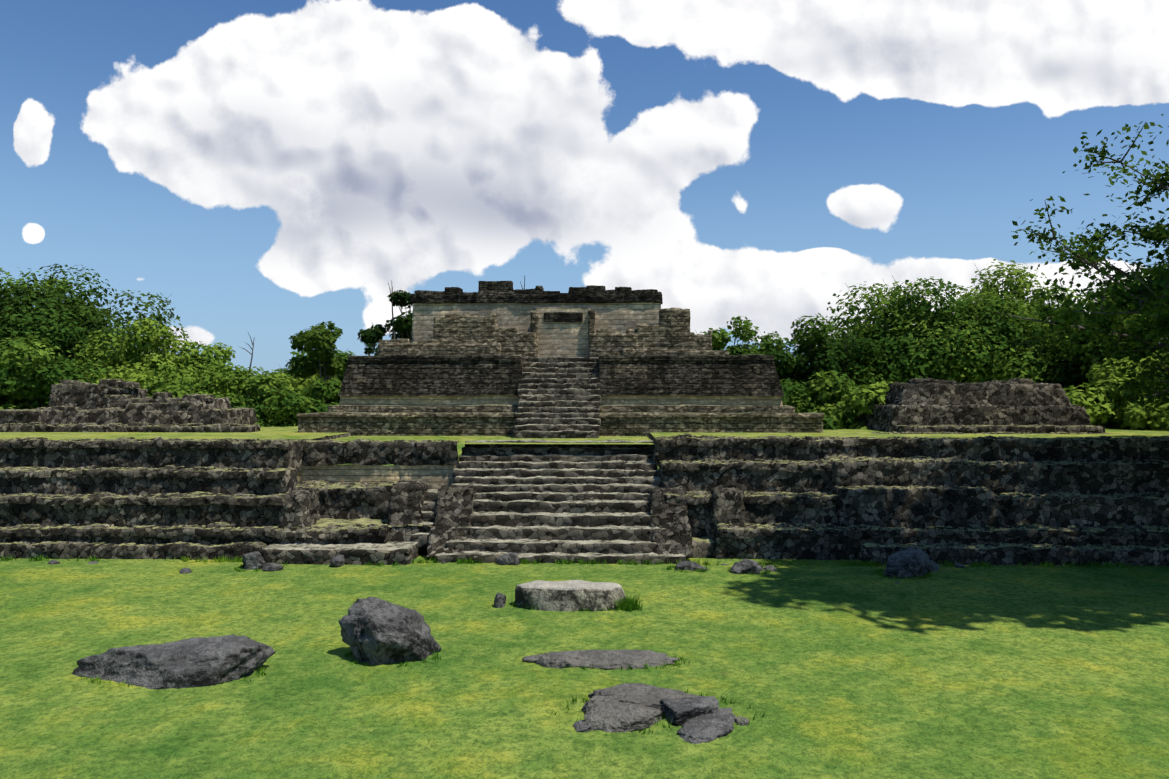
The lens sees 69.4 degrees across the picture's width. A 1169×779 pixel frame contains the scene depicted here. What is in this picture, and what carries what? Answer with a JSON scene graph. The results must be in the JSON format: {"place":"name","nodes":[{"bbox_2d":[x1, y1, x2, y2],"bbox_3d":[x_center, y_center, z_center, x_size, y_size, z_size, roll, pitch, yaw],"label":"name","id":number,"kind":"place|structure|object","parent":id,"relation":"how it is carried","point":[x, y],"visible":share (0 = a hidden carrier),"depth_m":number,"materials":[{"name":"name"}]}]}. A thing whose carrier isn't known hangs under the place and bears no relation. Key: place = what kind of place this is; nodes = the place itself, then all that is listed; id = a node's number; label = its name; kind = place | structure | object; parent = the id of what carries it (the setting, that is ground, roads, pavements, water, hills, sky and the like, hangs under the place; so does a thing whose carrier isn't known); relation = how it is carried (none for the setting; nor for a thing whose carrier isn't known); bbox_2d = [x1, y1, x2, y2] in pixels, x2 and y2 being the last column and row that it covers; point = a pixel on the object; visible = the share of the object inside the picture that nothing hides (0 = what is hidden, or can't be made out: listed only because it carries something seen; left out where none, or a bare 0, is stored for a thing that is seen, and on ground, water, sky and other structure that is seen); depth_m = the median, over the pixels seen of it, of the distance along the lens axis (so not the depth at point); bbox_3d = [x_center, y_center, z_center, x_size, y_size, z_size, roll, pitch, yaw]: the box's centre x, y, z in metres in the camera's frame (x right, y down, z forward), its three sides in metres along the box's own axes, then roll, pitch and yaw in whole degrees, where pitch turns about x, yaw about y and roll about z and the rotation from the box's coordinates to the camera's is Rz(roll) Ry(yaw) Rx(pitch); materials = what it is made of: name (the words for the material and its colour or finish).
{"place":"outdoors","nodes":[
{"label":"outdoors","id":0,"kind":"place"},
{"bbox_2d":[262,439,685,564],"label":"platform stairs","id":1,"kind":"structure","parent":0,"point":[548,503],"depth_m":34.21,"materials":[{"name":"grey stone"}]},
{"bbox_2d":[337,444,658,554],"bbox_3d":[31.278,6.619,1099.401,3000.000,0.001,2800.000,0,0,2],"label":"ground","id":2,"kind":"structure","parent":0,"point":[422,550],"depth_m":73.53,"materials":[{"name":"green plant"}]},
{"bbox_2d":[238,276,524,464],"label":"snag tree","id":3,"kind":"object","parent":2,"relation":"on","point":[365,345],"visible":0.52,"depth_m":60.24,"materials":[{"name":"brown plant"}]},
{"bbox_2d":[0,274,1165,415],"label":"trees","id":4,"kind":"object","parent":2,"relation":"on","point":[319,347],"visible":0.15,"depth_m":59.23,"materials":[{"name":"green plant"}]},
{"bbox_2d":[0,433,1168,565],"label":"platform walls","id":5,"kind":"structure","parent":2,"relation":"on","point":[1004,500],"depth_m":34.11,"materials":[{"name":"grey stone"}]},
{"bbox_2d":[297,464,456,489],"bbox_3d":[-9.180,3.855,37.181,7.304,1.161,0.093,0,0,2],"label":"platform stucco","id":6,"kind":"object","parent":5,"relation":"attached to","point":[435,476],"visible":0.65,"depth_m":37.17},
{"bbox_2d":[278,479,744,556],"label":"stair balustrades","id":7,"kind":"object","parent":5,"relation":"attached to","point":[453,508],"visible":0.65,"depth_m":33.50,"materials":[{"name":"grey stone"}]},
{"bbox_2d":[0,421,1168,443],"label":"grass","id":8,"kind":"structure","parent":5,"relation":"on","point":[283,432],"depth_m":41.69,"materials":[{"name":"green plant"}]},
{"bbox_2d":[0,379,1111,433],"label":"ruins","id":9,"kind":"object","parent":8,"relation":"on","point":[112,405],"visible":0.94,"depth_m":45.74,"materials":[{"name":"grey stone"}]},
{"bbox_2d":[513,356,601,437],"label":"pyramid stairs","id":10,"kind":"structure","parent":8,"relation":"on","point":[559,397],"depth_m":43.99,"materials":[{"name":"grey stone"}]},
{"bbox_2d":[296,404,823,437],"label":"pyramid base tiers","id":11,"kind":"object","parent":8,"relation":"on","point":[495,420],"visible":0.79,"depth_m":44.01,"materials":[{"name":"grey stone"}]},
{"bbox_2d":[338,281,783,396],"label":"pyramid body","id":12,"kind":"object","parent":8,"relation":"on","point":[643,375],"visible":1,"depth_m":45.30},
{"bbox_2d":[412,302,660,357],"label":"temple wall","id":13,"kind":"structure","parent":12,"relation":"on","point":[562,339],"depth_m":50.30,"materials":[{"name":"grey stone"}]},
{"bbox_2d":[339,395,781,405],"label":"stone terrace","id":14,"kind":"structure","parent":12,"relation":"attached to","point":[514,400],"depth_m":45.16,"materials":[{"name":"grey stone"}]},
{"bbox_2d":[856,378,1090,431],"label":"ruin mound","id":15,"kind":"object","parent":8,"relation":"on","point":[933,401],"visible":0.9,"depth_m":44.54,"materials":[{"name":"grey stone"}]},
{"bbox_2d":[0,259,1168,439],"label":"trees","id":16,"kind":"object","parent":2,"relation":"on","point":[904,354],"visible":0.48,"depth_m":58.73,"materials":[{"name":"green plant"}]},
{"bbox_2d":[0,264,1168,411],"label":"trees","id":17,"kind":"object","parent":2,"relation":"on","point":[789,366],"visible":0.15,"depth_m":60.34,"materials":[{"name":"green plant"}]},
{"bbox_2d":[974,114,1168,414],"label":"tree","id":18,"kind":"object","parent":2,"relation":"on","point":[1144,301],"visible":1,"depth_m":33.22,"materials":[{"name":"green plant"}]},
{"bbox_2d":[378,338,728,355],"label":"stone terrace","id":19,"kind":"structure","parent":0,"point":[401,346],"depth_m":47.56,"materials":[{"name":"grey stone"}]},
{"bbox_2d":[433,308,712,356],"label":"temple front walls","id":20,"kind":"structure","parent":0,"point":[671,331],"depth_m":48.19,"materials":[{"name":"grey stone"}]},
{"bbox_2d":[0,554,1168,778],"label":"lawn","id":21,"kind":"structure","parent":0,"point":[830,670],"depth_m":19.34,"materials":[{"name":"green plant"}]},
{"bbox_2d":[48,560,59,564],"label":"rock","id":22,"kind":"object","parent":21,"relation":"on","point":[52,562],"visible":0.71,"depth_m":31.69,"materials":[{"name":"grey stone"}]},
{"bbox_2d":[72,634,275,689],"bbox_3d":[-9.558,6.452,19.363,4.532,1.303,1.831,0,0,2],"label":"flat rock","id":23,"kind":"object","parent":21,"relation":"on","point":[197,662],"visible":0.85,"depth_m":19.07,"materials":[{"name":"grey stone"}]},
{"bbox_2d":[179,568,192,573],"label":"rock","id":24,"kind":"object","parent":21,"relation":"on","point":[184,570],"visible":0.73,"depth_m":30.15,"materials":[{"name":"grey stone"}]},
{"bbox_2d":[242,551,265,569],"bbox_3d":[-12.156,6.375,31.078,0.960,0.882,0.821,0,0,2],"label":"rock","id":25,"kind":"object","parent":21,"relation":"on","point":[252,561],"visible":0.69,"depth_m":30.73,"materials":[{"name":"grey stone"}]},
{"bbox_2d":[262,563,282,571],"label":"rock","id":26,"kind":"object","parent":21,"relation":"on","point":[271,567],"visible":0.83,"depth_m":30.56,"materials":[{"name":"grey stone"}]},
{"bbox_2d":[330,555,344,566],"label":"rock","id":27,"kind":"object","parent":21,"relation":"on","point":[337,560],"visible":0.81,"depth_m":31.17,"materials":[{"name":"grey stone"}]},
{"bbox_2d":[338,597,440,664],"bbox_3d":[-4.846,6.234,20.636,2.503,2.063,1.581,0,0,2],"label":"boulder","id":28,"kind":"object","parent":21,"relation":"on","point":[376,631],"visible":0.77,"depth_m":20.35,"materials":[{"name":"grey stone"}]},
{"bbox_2d":[494,593,505,607],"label":"rock","id":29,"kind":"object","parent":21,"relation":"on","point":[500,600],"visible":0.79,"depth_m":25.40,"materials":[{"name":"grey stone"}]},
{"bbox_2d":[495,553,519,564],"bbox_3d":[-2.878,6.482,31.882,0.958,0.725,0.861,0,0,2],"label":"rock","id":30,"kind":"object","parent":21,"relation":"on","point":[509,559],"visible":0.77,"depth_m":31.53,"materials":[{"name":"grey stone"}]},
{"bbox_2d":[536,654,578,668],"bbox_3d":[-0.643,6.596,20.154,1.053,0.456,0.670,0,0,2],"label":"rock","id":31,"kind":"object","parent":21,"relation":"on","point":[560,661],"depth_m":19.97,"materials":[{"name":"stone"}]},
{"bbox_2d":[0,554,1140,734],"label":"grass tufts","id":32,"kind":"object","parent":21,"relation":"on","point":[628,604],"visible":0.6,"depth_m":31.11,"materials":[{"name":"green plant"}]},
{"bbox_2d":[515,580,625,611],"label":"stone slab","id":33,"kind":"structure","parent":21,"relation":"on","point":[568,595],"depth_m":25.07,"materials":[{"name":"stone"}]},
{"bbox_2d":[573,720,591,731],"bbox_3d":[-0.038,6.602,16.436,0.524,0.279,0.612,0,0,30],"label":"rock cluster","id":34,"kind":"object","parent":21,"relation":"on","point":[580,726],"visible":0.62,"depth_m":16.28,"materials":[{"name":"grey stone"}]},
{"bbox_2d":[522,649,678,668],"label":"flat slab","id":35,"kind":"structure","parent":21,"relation":"on","point":[623,658],"depth_m":20.26,"materials":[{"name":"stone"}]},
{"bbox_2d":[581,696,619,712],"bbox_3d":[0.345,6.556,17.288,0.805,0.556,0.770,0,0,-20],"label":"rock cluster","id":36,"kind":"object","parent":21,"relation":"on","point":[591,703],"visible":0.42,"depth_m":17.13,"materials":[{"name":"stone"}]},
{"bbox_2d":[583,702,661,732],"bbox_3d":[0.776,6.545,16.611,1.074,0.624,1.613,0,0,45],"label":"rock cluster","id":37,"kind":"object","parent":21,"relation":"on","point":[615,717],"visible":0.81,"depth_m":16.42,"materials":[{"name":"stone"}]},
{"bbox_2d":[588,683,698,709],"bbox_3d":[1.337,6.540,17.707,2.537,0.424,1.418,0,0,2],"label":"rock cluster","id":38,"kind":"object","parent":21,"relation":"on","point":[643,694],"visible":0.44,"depth_m":17.67,"materials":[{"name":"stone"}]},
{"bbox_2d":[660,696,718,725],"bbox_3d":[2.099,6.542,17.011,1.251,0.584,0.931,0,0,-19],"label":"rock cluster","id":39,"kind":"object","parent":21,"relation":"on","point":[679,711],"visible":0.71,"depth_m":16.78,"materials":[{"name":"grey stone"}]},
{"bbox_2d":[674,561,707,570],"bbox_3d":[3.847,6.535,30.782,1.302,0.538,0.534,0,0,2],"label":"rock","id":40,"kind":"object","parent":21,"relation":"on","point":[689,565],"visible":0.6,"depth_m":30.60,"materials":[{"name":"grey stone"}]},
{"bbox_2d":[677,708,735,743],"bbox_3d":[2.473,6.601,16.430,0.919,0.348,1.936,0,0,33],"label":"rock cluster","id":41,"kind":"object","parent":21,"relation":"on","point":[706,728],"visible":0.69,"depth_m":16.16,"materials":[{"name":"grey stone"}]},
{"bbox_2d":[735,716,748,725],"bbox_3d":[3.099,6.602,16.645,0.299,0.254,0.386,0,0,2],"label":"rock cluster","id":42,"kind":"object","parent":21,"relation":"on","point":[738,720],"visible":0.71,"depth_m":16.57,"materials":[{"name":"stone"}]},
{"bbox_2d":[730,559,762,573],"bbox_3d":[5.781,6.475,30.325,1.192,0.799,0.852,0,0,2],"label":"rock","id":43,"kind":"object","parent":21,"relation":"on","point":[745,566],"visible":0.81,"depth_m":30.02,"materials":[{"name":"grey stone"}]},
{"bbox_2d":[762,565,776,571],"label":"rock","id":44,"kind":"object","parent":21,"relation":"on","point":[771,568],"visible":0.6,"depth_m":30.48,"materials":[{"name":"grey stone"}]},
{"bbox_2d":[883,547,931,577],"bbox_3d":[11.339,6.246,29.752,1.726,1.359,1.037,0,0,2],"label":"rock","id":45,"kind":"object","parent":21,"relation":"on","point":[911,562],"visible":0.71,"depth_m":29.41,"materials":[{"name":"grey stone"}]},
{"bbox_2d":[930,560,938,571],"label":"rock","id":46,"kind":"object","parent":21,"relation":"on","point":[935,566],"visible":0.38,"depth_m":30.43,"materials":[{"name":"stone"}]},
{"bbox_2d":[954,562,964,567],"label":"rock","id":47,"kind":"object","parent":21,"relation":"on","point":[957,565],"visible":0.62,"depth_m":31.08,"materials":[{"name":"stone"}]},
{"bbox_2d":[0,0,1168,380],"label":"sky","id":48,"kind":"structure","parent":0,"point":[269,167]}
]}

